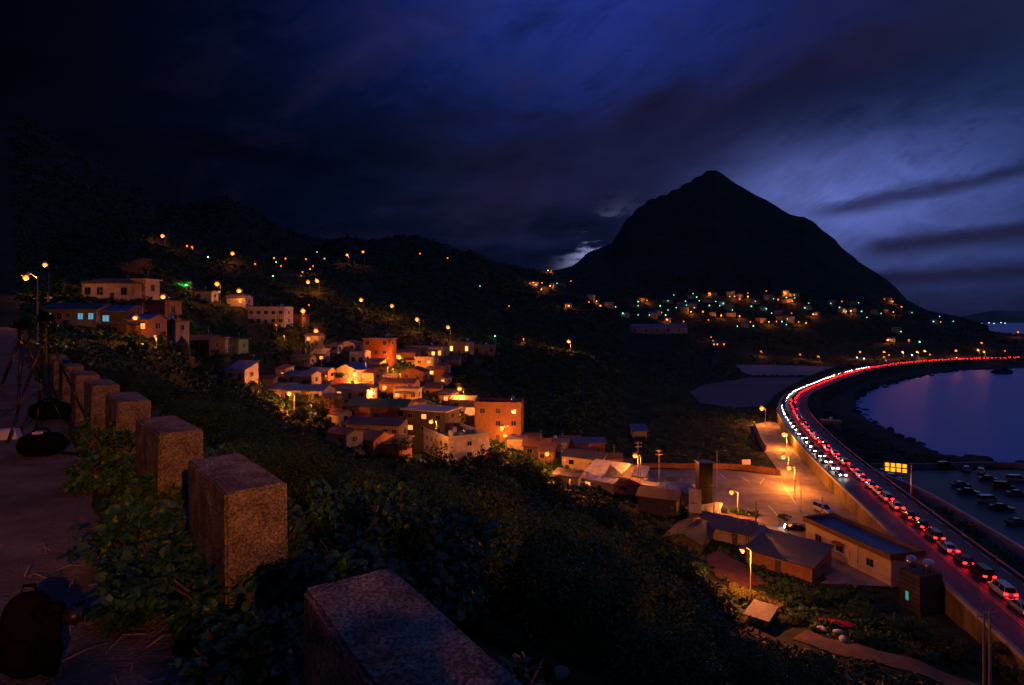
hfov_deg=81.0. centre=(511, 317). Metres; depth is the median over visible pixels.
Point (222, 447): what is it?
leafy plant
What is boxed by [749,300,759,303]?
house
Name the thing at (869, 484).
driving car
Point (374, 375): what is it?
house
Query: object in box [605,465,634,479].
house
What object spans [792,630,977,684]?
dirt track
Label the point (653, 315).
house
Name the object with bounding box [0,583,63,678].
backpack
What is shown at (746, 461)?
billboard
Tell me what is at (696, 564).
bush
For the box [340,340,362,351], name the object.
house
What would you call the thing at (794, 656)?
bush
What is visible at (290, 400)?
bush
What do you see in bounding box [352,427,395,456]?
house
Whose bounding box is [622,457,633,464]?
house
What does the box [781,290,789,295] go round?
house
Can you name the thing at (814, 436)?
driving car
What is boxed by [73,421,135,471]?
leafy plant
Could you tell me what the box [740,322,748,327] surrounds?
house
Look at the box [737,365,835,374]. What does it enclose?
settling pond
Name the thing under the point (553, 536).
bush
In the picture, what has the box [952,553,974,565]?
driving car
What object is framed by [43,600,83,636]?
camera
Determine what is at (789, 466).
street lamp
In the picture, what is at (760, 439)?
lane wall
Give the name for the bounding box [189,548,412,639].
leafy plant
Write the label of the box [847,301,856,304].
house
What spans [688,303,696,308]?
house
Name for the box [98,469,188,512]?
leafy plant
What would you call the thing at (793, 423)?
driving car
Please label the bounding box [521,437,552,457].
house
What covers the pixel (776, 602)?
shrub
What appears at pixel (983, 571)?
driving car
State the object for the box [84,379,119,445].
guard post
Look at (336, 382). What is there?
hut
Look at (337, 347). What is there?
house
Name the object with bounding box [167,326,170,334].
door
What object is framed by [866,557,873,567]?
window
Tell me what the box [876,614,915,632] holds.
shrub
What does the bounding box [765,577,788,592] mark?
shrub
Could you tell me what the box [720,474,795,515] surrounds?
white bay markings
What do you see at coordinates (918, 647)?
shrub
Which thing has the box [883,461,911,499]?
message sign
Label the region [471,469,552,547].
bush
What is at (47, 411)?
camera bag
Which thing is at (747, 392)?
settling pond
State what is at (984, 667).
utility pole
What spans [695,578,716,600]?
broadleaf tree
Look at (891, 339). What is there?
house
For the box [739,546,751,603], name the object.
street lamp
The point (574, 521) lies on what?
bush
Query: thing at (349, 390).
house
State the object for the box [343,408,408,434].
house
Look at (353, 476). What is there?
bush
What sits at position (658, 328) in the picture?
warehouse
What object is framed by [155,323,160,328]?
window
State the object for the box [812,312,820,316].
house
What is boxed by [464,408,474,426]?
house
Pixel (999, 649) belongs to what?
shrub
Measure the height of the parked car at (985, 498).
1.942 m
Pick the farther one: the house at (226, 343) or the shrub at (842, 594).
the house at (226, 343)
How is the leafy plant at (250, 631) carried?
on the ground at (714, 223)
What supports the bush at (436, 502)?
on the ground at (714, 223)
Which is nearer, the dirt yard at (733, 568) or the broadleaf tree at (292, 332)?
the dirt yard at (733, 568)
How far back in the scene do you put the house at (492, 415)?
173.23 m
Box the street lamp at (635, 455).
[633,452,640,480]
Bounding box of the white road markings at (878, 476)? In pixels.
[779,358,1023,646]
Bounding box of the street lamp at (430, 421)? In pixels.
[428,418,436,461]
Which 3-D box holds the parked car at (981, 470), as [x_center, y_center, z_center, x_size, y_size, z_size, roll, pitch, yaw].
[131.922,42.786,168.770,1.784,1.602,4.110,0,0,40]
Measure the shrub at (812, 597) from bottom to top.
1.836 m
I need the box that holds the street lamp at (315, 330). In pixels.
[314,328,318,347]
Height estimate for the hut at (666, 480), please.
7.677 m
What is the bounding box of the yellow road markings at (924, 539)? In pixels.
[788,399,1023,626]
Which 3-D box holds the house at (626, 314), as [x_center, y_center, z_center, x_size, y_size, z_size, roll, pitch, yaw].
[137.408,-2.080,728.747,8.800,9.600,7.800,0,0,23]
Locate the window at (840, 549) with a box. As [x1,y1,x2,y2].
[836,545,842,552]
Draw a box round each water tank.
[906,555,915,569]
[923,559,933,573]
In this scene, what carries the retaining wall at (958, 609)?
on the ground at (714, 223)
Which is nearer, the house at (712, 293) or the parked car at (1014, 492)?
the parked car at (1014, 492)
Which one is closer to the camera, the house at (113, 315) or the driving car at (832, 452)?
the house at (113, 315)
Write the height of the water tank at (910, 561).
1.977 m
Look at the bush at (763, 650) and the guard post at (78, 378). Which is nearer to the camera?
the guard post at (78, 378)
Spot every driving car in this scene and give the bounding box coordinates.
[791,421,796,427]
[796,428,802,434]
[800,433,806,438]
[807,440,814,447]
[811,446,818,451]
[812,434,819,440]
[816,437,823,443]
[816,450,824,457]
[820,440,829,446]
[821,456,831,463]
[823,446,831,451]
[828,462,838,469]
[829,449,838,455]
[833,454,842,459]
[834,469,846,476]
[838,457,849,465]
[846,464,856,470]
[852,469,863,476]
[856,474,869,481]
[864,481,877,488]
[871,487,883,494]
[878,490,893,501]
[888,501,904,510]
[900,510,918,519]
[911,519,930,529]
[923,527,944,541]
[936,541,959,553]
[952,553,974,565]
[968,562,996,580]
[987,579,1017,598]
[1005,598,1023,615]
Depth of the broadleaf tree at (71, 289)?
144.01 m
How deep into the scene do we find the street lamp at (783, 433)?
197.77 m
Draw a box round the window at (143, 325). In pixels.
[141,323,145,328]
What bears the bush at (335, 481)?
on the ground at (714, 223)
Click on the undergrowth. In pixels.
(74, 339)
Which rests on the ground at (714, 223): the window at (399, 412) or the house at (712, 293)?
the house at (712, 293)
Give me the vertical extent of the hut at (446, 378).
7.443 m
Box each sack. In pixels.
[817,625,827,631]
[832,629,842,634]
[839,635,846,641]
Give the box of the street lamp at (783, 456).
[781,453,788,474]
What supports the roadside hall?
on the ground at (714, 223)
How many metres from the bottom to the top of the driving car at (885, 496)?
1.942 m
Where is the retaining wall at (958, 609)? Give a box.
[776,407,1023,683]
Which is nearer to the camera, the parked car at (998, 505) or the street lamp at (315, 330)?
the parked car at (998, 505)
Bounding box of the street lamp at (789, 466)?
[786,464,794,489]
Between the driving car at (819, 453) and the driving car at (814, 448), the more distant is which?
the driving car at (814, 448)
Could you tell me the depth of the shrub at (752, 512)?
130.73 m
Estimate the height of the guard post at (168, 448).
1.265 m
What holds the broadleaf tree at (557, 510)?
on the ground at (714, 223)
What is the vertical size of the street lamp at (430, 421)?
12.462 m
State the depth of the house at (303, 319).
256.22 m
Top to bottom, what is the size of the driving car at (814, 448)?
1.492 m
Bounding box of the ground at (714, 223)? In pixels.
[0,121,1023,684]
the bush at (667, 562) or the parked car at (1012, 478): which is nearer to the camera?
the bush at (667, 562)
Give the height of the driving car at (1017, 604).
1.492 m
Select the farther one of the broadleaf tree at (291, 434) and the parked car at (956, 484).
the parked car at (956, 484)
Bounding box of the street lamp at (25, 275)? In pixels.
[21,272,38,342]
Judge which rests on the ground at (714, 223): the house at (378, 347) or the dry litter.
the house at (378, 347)
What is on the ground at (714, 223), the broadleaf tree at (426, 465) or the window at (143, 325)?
the broadleaf tree at (426, 465)
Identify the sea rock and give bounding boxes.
[991,369,1012,373]
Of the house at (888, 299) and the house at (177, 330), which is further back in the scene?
the house at (888, 299)
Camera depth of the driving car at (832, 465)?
158.53 m
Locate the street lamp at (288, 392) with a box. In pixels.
[286,390,294,409]
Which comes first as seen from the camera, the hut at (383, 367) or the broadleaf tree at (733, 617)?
the broadleaf tree at (733, 617)
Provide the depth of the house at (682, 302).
809.36 m
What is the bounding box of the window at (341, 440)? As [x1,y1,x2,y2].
[338,437,343,442]
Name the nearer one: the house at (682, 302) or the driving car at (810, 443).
the driving car at (810, 443)
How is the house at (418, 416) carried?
on the ground at (714, 223)
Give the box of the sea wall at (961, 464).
[870,462,1023,468]
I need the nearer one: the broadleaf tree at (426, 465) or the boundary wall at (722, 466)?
the broadleaf tree at (426, 465)
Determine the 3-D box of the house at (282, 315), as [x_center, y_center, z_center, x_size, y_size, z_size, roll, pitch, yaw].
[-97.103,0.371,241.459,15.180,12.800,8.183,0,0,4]
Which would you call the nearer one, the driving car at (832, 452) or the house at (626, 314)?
the driving car at (832, 452)
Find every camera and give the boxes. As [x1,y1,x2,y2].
[9,319,30,343]
[34,312,55,337]
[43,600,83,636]
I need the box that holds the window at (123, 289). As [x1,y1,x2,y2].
[121,287,126,294]
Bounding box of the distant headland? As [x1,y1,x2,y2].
[959,310,1023,322]
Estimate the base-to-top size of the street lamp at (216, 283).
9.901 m
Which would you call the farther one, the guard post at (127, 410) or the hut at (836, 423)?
the hut at (836, 423)
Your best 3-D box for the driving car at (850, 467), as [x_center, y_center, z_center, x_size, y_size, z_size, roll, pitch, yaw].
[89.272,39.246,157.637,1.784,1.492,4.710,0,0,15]
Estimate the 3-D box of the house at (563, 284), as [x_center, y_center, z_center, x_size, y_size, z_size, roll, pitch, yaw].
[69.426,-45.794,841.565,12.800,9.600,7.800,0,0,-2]
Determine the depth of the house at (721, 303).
830.00 m
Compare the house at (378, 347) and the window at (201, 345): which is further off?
the house at (378, 347)
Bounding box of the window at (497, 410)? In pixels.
[495,408,500,413]
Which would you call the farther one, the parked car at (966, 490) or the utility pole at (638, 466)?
the parked car at (966, 490)
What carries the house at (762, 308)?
on the ground at (714, 223)
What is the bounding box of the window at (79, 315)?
[77,313,82,319]
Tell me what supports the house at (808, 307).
on the ground at (714, 223)
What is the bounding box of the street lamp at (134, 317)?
[132,314,140,346]
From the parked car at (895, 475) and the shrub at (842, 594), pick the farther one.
the parked car at (895, 475)
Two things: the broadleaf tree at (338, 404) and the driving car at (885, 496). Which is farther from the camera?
the broadleaf tree at (338, 404)
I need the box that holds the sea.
[856,323,1023,461]
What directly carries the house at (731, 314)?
on the ground at (714, 223)
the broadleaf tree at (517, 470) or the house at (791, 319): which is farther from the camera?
the house at (791, 319)
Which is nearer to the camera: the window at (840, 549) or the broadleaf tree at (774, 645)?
the broadleaf tree at (774, 645)
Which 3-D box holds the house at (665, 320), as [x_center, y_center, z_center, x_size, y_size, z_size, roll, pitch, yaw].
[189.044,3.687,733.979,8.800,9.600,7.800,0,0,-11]
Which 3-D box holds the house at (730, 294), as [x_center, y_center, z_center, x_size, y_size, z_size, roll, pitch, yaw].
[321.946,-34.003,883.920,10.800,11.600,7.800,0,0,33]
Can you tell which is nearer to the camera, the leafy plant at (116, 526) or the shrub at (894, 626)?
the leafy plant at (116, 526)
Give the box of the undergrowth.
[18,291,1023,684]
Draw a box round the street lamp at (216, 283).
[215,281,220,303]
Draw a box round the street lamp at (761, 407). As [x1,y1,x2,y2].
[760,405,765,424]
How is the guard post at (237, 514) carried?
on the ground at (714, 223)
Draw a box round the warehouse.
[629,324,687,333]
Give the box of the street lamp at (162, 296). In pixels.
[160,293,169,315]
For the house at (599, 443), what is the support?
on the ground at (714, 223)
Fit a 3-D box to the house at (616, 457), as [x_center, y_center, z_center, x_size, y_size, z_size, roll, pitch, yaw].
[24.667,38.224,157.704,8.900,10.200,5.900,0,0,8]
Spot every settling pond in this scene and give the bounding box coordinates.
[690,378,803,407]
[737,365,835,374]
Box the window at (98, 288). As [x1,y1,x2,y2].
[97,287,102,294]
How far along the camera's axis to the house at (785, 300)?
855.03 m
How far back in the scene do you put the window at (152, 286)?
154.73 m
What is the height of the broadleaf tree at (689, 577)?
10.800 m
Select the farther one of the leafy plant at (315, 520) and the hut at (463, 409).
the hut at (463, 409)
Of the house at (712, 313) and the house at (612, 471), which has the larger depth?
the house at (712, 313)
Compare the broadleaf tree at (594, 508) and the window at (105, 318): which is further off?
the window at (105, 318)
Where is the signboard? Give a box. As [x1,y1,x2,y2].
[689,488,700,517]
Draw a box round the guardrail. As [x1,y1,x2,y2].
[807,360,1023,578]
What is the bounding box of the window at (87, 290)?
[84,287,90,294]
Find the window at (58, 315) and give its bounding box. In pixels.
[56,313,61,319]
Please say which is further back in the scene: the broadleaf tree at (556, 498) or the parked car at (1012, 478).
the parked car at (1012, 478)
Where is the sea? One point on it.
(979, 412)
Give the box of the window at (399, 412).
[397,410,402,416]
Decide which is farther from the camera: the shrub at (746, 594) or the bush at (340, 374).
the bush at (340, 374)
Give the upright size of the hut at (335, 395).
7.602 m
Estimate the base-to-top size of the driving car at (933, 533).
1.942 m
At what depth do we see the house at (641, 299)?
852.68 m
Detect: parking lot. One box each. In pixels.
[648,421,899,586]
[894,470,1023,546]
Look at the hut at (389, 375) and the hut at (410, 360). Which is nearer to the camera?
the hut at (389, 375)
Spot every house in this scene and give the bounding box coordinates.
[39,303,111,327]
[79,278,142,300]
[99,305,147,332]
[116,301,170,344]
[130,273,161,299]
[134,300,183,319]
[167,315,191,343]
[189,326,226,355]
[193,288,217,302]
[224,360,259,383]
[225,337,229,352]
[226,294,254,309]
[228,333,249,354]
[247,303,292,327]
[258,375,278,386]
[265,382,297,396]
[280,383,336,402]
[283,370,322,383]
[289,348,317,366]
[293,312,310,326]
[303,333,325,343]
[307,361,337,380]
[324,426,365,448]
[325,342,343,353]
[335,383,377,400]
[336,362,373,380]
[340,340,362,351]
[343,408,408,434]
[344,398,415,417]
[349,348,370,362]
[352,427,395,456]
[362,333,395,367]
[362,369,382,384]
[363,358,387,365]
[378,373,421,393]
[381,433,414,458]
[391,383,423,398]
[396,349,422,361]
[399,364,430,382]
[400,403,462,450]
[406,344,449,356]
[414,355,438,367]
[423,422,489,461]
[426,366,448,375]
[437,388,458,404]
[439,353,461,366]
[447,338,474,354]
[449,395,479,410]
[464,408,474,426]
[474,343,495,357]
[475,396,523,442]
[505,435,526,449]
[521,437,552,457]
[529,281,538,285]
[539,286,548,292]
[549,283,556,288]
[552,433,569,451]
[552,459,588,487]
[557,282,565,286]
[558,435,581,447]
[559,448,609,470]
[563,303,571,307]
[570,437,606,451]
[572,444,597,450]
[584,459,630,493]
[587,294,594,302]
[605,302,613,308]
[605,453,623,461]
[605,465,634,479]
[621,312,628,317]
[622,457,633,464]
[629,304,638,307]
[629,424,648,436]
[631,463,649,478]
[635,477,661,487]
[636,479,682,518]
[637,297,646,301]
[648,312,656,318]
[658,478,694,512]
[661,516,714,553]
[662,317,670,322]
[663,299,672,303]
[677,301,687,305]
[680,306,688,313]
[685,498,722,518]
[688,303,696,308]
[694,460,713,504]
[700,511,758,545]
[702,298,711,302]
[708,292,716,295]
[709,311,716,316]
[718,301,725,305]
[724,304,732,310]
[725,312,735,316]
[726,291,734,297]
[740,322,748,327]
[743,599,778,626]
[744,519,766,542]
[744,528,834,582]
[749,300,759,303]
[756,317,766,322]
[759,306,766,310]
[764,295,772,300]
[774,310,782,315]
[775,315,785,319]
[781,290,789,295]
[781,298,791,303]
[785,316,794,322]
[789,293,799,296]
[804,305,811,309]
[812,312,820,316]
[827,300,835,306]
[838,308,845,312]
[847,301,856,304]
[870,309,878,314]
[885,297,892,302]
[887,337,895,341]
[891,327,901,332]
[930,319,938,324]
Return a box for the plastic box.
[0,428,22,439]
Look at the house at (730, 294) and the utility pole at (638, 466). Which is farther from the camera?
the house at (730, 294)
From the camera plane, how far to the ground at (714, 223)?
466.27 m
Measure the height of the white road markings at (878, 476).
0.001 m
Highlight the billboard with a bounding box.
[742,459,750,464]
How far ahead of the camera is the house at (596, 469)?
141.48 m
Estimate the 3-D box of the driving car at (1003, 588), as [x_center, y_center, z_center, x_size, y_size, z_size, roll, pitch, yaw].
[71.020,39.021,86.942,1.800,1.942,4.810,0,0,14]
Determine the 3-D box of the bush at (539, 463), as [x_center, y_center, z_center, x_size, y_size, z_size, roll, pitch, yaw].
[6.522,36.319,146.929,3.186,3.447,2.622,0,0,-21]
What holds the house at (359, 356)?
on the ground at (714, 223)
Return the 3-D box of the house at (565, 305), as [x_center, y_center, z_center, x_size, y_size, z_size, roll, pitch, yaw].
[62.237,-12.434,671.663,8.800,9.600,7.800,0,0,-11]
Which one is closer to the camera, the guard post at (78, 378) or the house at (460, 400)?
the guard post at (78, 378)
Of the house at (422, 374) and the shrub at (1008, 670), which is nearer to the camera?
the shrub at (1008, 670)
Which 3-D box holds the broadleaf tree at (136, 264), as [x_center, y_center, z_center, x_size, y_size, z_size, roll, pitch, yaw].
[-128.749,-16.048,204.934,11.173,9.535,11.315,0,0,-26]
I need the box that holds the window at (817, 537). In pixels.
[815,533,820,541]
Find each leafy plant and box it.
[56,496,188,571]
[58,450,135,497]
[64,408,104,441]
[66,529,202,637]
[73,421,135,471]
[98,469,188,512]
[159,541,325,673]
[163,599,303,684]
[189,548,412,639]
[204,441,268,469]
[287,496,342,555]
[290,476,443,559]
[319,502,517,621]
[498,651,569,684]
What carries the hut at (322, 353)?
on the ground at (714, 223)
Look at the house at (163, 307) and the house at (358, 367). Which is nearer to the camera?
the house at (163, 307)
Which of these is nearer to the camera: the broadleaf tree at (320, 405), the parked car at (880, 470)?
the broadleaf tree at (320, 405)
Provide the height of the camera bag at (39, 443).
0.316 m
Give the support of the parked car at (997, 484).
on the seaside parking lot at (936, 482)
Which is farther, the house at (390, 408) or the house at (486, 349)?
the house at (486, 349)
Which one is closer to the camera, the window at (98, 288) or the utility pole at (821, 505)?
the utility pole at (821, 505)
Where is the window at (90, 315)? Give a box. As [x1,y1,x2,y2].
[88,313,93,319]
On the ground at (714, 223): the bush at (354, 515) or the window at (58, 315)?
the bush at (354, 515)
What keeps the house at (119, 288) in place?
on the ground at (714, 223)
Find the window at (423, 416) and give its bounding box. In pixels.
[421,414,426,418]
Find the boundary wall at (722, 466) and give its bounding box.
[634,463,779,474]
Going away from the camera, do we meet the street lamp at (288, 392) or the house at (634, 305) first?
the street lamp at (288, 392)
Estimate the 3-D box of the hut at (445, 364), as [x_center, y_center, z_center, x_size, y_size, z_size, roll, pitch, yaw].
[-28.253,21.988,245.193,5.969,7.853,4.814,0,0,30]
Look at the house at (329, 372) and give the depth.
195.69 m
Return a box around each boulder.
[893,433,903,437]
[962,454,976,457]
[976,456,993,460]
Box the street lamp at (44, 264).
[42,261,48,296]
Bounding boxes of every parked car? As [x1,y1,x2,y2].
[784,523,805,533]
[812,501,833,513]
[876,468,891,473]
[887,473,903,479]
[936,461,954,468]
[949,481,972,487]
[957,487,981,494]
[961,465,970,471]
[976,494,1001,503]
[977,467,984,473]
[977,475,1000,480]
[988,502,1015,511]
[991,480,1016,488]
[1004,517,1023,525]
[1005,474,1023,482]
[1005,489,1023,495]
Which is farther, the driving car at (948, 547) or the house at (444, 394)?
the house at (444, 394)
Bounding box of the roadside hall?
[802,513,925,586]
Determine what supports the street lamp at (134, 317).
on the ground at (714, 223)
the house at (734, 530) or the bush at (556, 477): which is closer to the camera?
the house at (734, 530)
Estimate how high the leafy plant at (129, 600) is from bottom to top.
0.501 m
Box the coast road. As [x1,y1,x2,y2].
[777,358,1023,652]
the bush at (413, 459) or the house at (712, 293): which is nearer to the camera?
the bush at (413, 459)
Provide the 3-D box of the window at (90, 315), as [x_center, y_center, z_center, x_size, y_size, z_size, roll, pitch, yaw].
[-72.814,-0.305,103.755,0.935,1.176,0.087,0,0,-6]
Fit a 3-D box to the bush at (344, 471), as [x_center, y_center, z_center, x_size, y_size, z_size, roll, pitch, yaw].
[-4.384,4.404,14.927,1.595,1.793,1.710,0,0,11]
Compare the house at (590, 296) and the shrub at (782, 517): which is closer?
the shrub at (782, 517)
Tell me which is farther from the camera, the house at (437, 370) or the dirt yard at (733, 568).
the house at (437, 370)
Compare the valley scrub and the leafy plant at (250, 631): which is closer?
the leafy plant at (250, 631)
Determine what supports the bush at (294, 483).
on the ground at (714, 223)
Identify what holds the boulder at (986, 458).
on the ground at (714, 223)
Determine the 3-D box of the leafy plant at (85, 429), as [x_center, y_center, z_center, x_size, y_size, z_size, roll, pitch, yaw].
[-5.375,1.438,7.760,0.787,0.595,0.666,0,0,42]
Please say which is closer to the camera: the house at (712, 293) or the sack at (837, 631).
the sack at (837, 631)
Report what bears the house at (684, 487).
on the ground at (714, 223)
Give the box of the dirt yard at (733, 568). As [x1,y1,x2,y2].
[703,550,766,587]
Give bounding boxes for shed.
[709,341,725,346]
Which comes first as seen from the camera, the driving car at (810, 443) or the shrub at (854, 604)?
the shrub at (854, 604)
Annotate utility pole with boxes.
[636,442,641,478]
[655,450,662,478]
[710,483,718,512]
[755,501,756,520]
[821,497,822,513]
[975,612,993,684]
[985,608,997,684]
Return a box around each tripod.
[0,328,63,427]
[5,322,83,442]
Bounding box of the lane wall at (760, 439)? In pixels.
[754,422,765,449]
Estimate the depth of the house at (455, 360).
256.46 m
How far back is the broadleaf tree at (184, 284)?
235.97 m
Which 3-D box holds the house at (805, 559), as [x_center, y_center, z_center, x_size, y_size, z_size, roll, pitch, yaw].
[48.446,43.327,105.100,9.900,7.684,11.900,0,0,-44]
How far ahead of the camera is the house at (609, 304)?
784.85 m
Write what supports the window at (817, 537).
in the roadside hall
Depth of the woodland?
324.30 m
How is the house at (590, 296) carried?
on the ground at (714, 223)
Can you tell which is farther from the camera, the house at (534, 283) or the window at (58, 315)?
the house at (534, 283)
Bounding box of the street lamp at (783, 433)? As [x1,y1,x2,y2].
[782,431,786,448]
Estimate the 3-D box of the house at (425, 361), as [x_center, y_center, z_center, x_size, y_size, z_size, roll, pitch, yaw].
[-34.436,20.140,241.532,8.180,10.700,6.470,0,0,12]
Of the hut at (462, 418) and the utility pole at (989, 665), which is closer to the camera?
the utility pole at (989, 665)
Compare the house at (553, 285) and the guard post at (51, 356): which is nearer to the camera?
the guard post at (51, 356)
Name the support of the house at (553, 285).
on the ground at (714, 223)
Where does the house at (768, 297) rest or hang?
on the ground at (714, 223)
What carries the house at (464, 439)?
on the ground at (714, 223)
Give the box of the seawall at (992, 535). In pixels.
[871,469,1023,562]
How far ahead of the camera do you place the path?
4.02 m
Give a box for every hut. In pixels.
[274,364,295,377]
[310,348,331,362]
[317,393,343,408]
[326,408,353,426]
[330,376,351,386]
[354,381,372,384]
[372,357,388,372]
[382,373,397,377]
[405,355,414,366]
[412,394,427,404]
[423,382,444,395]
[433,374,452,385]
[439,362,451,372]
[459,414,466,423]
[461,400,474,413]
[522,432,542,437]
[536,442,557,461]
[615,476,641,494]
[657,478,673,481]
[820,417,841,431]
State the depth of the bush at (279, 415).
131.72 m
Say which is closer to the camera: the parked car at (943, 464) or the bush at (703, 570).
the bush at (703, 570)
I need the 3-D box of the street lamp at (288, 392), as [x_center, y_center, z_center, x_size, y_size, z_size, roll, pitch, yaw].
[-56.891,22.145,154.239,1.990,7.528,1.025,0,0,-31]
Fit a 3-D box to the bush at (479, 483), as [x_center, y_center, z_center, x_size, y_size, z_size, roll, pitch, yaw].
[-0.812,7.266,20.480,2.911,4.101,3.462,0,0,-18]
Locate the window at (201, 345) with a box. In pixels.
[199,343,204,347]
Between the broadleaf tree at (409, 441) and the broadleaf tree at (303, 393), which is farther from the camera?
the broadleaf tree at (303, 393)
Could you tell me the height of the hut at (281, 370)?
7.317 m
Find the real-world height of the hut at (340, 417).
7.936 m
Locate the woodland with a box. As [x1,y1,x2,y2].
[5,118,623,513]
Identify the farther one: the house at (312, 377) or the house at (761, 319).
the house at (761, 319)
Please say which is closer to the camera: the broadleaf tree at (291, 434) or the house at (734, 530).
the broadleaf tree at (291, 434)
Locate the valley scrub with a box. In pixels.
[498,262,1023,471]
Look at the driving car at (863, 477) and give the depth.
146.42 m
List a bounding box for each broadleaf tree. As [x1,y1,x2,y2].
[62,282,79,294]
[115,257,153,275]
[173,280,192,286]
[193,364,213,384]
[284,329,296,334]
[286,428,310,441]
[289,299,296,310]
[292,407,308,423]
[301,388,312,396]
[306,394,335,417]
[329,397,344,408]
[388,438,414,458]
[419,444,474,482]
[423,330,431,336]
[444,444,511,480]
[452,383,464,393]
[473,454,550,509]
[479,480,552,521]
[513,465,594,513]
[519,496,615,540]
[548,496,613,530]
[676,564,730,628]
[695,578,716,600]
[699,582,762,649]
[753,638,784,659]
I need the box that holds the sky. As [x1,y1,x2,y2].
[0,0,1023,315]
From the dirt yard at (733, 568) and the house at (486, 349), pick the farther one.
the house at (486, 349)
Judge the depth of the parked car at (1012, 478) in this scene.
158.94 m
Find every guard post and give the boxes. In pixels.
[48,353,65,388]
[51,358,71,397]
[59,363,83,403]
[70,370,99,425]
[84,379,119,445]
[105,392,150,460]
[135,415,202,515]
[188,453,287,618]
[304,568,522,684]
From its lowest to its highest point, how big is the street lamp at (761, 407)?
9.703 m
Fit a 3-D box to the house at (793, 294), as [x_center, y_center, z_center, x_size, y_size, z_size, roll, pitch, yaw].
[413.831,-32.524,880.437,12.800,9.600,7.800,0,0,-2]
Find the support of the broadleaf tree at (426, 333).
on the ground at (714, 223)
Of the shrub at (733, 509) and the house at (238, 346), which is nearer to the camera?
the shrub at (733, 509)
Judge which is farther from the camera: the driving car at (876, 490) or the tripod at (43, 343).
the driving car at (876, 490)
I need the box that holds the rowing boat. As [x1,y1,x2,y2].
[819,617,857,627]
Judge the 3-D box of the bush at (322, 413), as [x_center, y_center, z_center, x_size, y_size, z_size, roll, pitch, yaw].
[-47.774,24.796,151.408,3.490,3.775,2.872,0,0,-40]
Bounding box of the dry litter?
[24,534,181,683]
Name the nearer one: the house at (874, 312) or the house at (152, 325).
the house at (152, 325)
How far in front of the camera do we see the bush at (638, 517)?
117.14 m
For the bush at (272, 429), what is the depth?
15.89 m
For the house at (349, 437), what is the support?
on the ground at (714, 223)
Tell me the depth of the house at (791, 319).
769.92 m
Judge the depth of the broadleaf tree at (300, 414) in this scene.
139.40 m
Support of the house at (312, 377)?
on the ground at (714, 223)
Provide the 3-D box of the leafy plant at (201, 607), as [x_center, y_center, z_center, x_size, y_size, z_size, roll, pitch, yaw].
[-1.387,1.458,3.135,0.841,0.559,0.852,0,0,32]
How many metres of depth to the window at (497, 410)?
173.17 m
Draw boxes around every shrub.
[718,592,732,604]
[720,582,743,596]
[728,585,754,601]
[729,507,740,513]
[736,509,749,515]
[748,509,760,516]
[749,591,770,603]
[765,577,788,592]
[767,600,784,611]
[777,514,791,520]
[783,612,803,623]
[792,585,820,600]
[819,588,849,601]
[848,598,880,617]
[852,630,883,644]
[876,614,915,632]
[895,641,931,658]
[978,640,1013,671]
[999,664,1023,684]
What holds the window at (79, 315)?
in the house at (85, 314)
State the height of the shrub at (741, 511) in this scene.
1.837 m
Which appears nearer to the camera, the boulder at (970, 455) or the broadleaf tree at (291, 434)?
the broadleaf tree at (291, 434)
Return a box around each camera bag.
[16,427,79,456]
[28,398,70,419]
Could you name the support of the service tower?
on the ground at (714, 223)
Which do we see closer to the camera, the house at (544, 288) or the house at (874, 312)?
the house at (544, 288)
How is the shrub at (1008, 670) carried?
on the ground at (714, 223)
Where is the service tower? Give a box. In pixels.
[899,565,941,615]
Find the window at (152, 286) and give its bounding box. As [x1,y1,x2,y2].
[151,284,154,291]
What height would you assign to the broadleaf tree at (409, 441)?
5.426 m
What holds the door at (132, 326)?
in the house at (152, 325)
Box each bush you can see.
[205,407,288,462]
[216,423,283,459]
[273,412,283,418]
[273,444,337,513]
[286,397,295,407]
[292,393,301,404]
[312,416,322,422]
[316,409,328,417]
[317,473,372,502]
[318,464,379,536]
[330,466,356,499]
[330,486,449,538]
[335,372,344,377]
[344,466,417,500]
[403,482,499,627]
[410,457,420,464]
[425,501,547,619]
[428,482,532,630]
[469,469,529,515]
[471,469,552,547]
[471,504,587,605]
[485,540,649,678]
[534,460,544,467]
[538,511,607,547]
[550,474,561,481]
[632,513,642,523]
[634,530,701,582]
[688,561,705,571]
[695,566,706,580]
[729,635,780,664]
[788,651,810,664]
[801,654,855,684]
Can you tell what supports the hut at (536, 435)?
on the ground at (714, 223)
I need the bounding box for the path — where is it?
[0,327,187,684]
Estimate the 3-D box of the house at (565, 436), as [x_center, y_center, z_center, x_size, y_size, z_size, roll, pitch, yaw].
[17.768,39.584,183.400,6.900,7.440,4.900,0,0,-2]
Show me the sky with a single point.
(526, 134)
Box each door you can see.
[130,324,135,333]
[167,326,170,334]
[655,505,658,514]
[732,533,736,543]
[775,559,780,571]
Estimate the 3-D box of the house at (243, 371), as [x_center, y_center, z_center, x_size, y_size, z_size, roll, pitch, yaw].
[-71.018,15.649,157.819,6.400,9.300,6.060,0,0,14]
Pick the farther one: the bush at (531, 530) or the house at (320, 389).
the house at (320, 389)
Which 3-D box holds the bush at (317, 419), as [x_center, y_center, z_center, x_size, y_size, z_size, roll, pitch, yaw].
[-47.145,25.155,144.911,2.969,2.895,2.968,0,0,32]
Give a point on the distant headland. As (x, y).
(1003, 316)
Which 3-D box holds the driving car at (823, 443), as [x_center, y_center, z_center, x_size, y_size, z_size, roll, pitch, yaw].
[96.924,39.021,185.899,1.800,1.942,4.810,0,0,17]
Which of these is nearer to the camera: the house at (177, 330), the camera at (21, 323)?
the camera at (21, 323)
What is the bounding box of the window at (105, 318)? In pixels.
[102,315,109,321]
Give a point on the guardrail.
(980, 546)
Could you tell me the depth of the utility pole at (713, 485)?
120.93 m

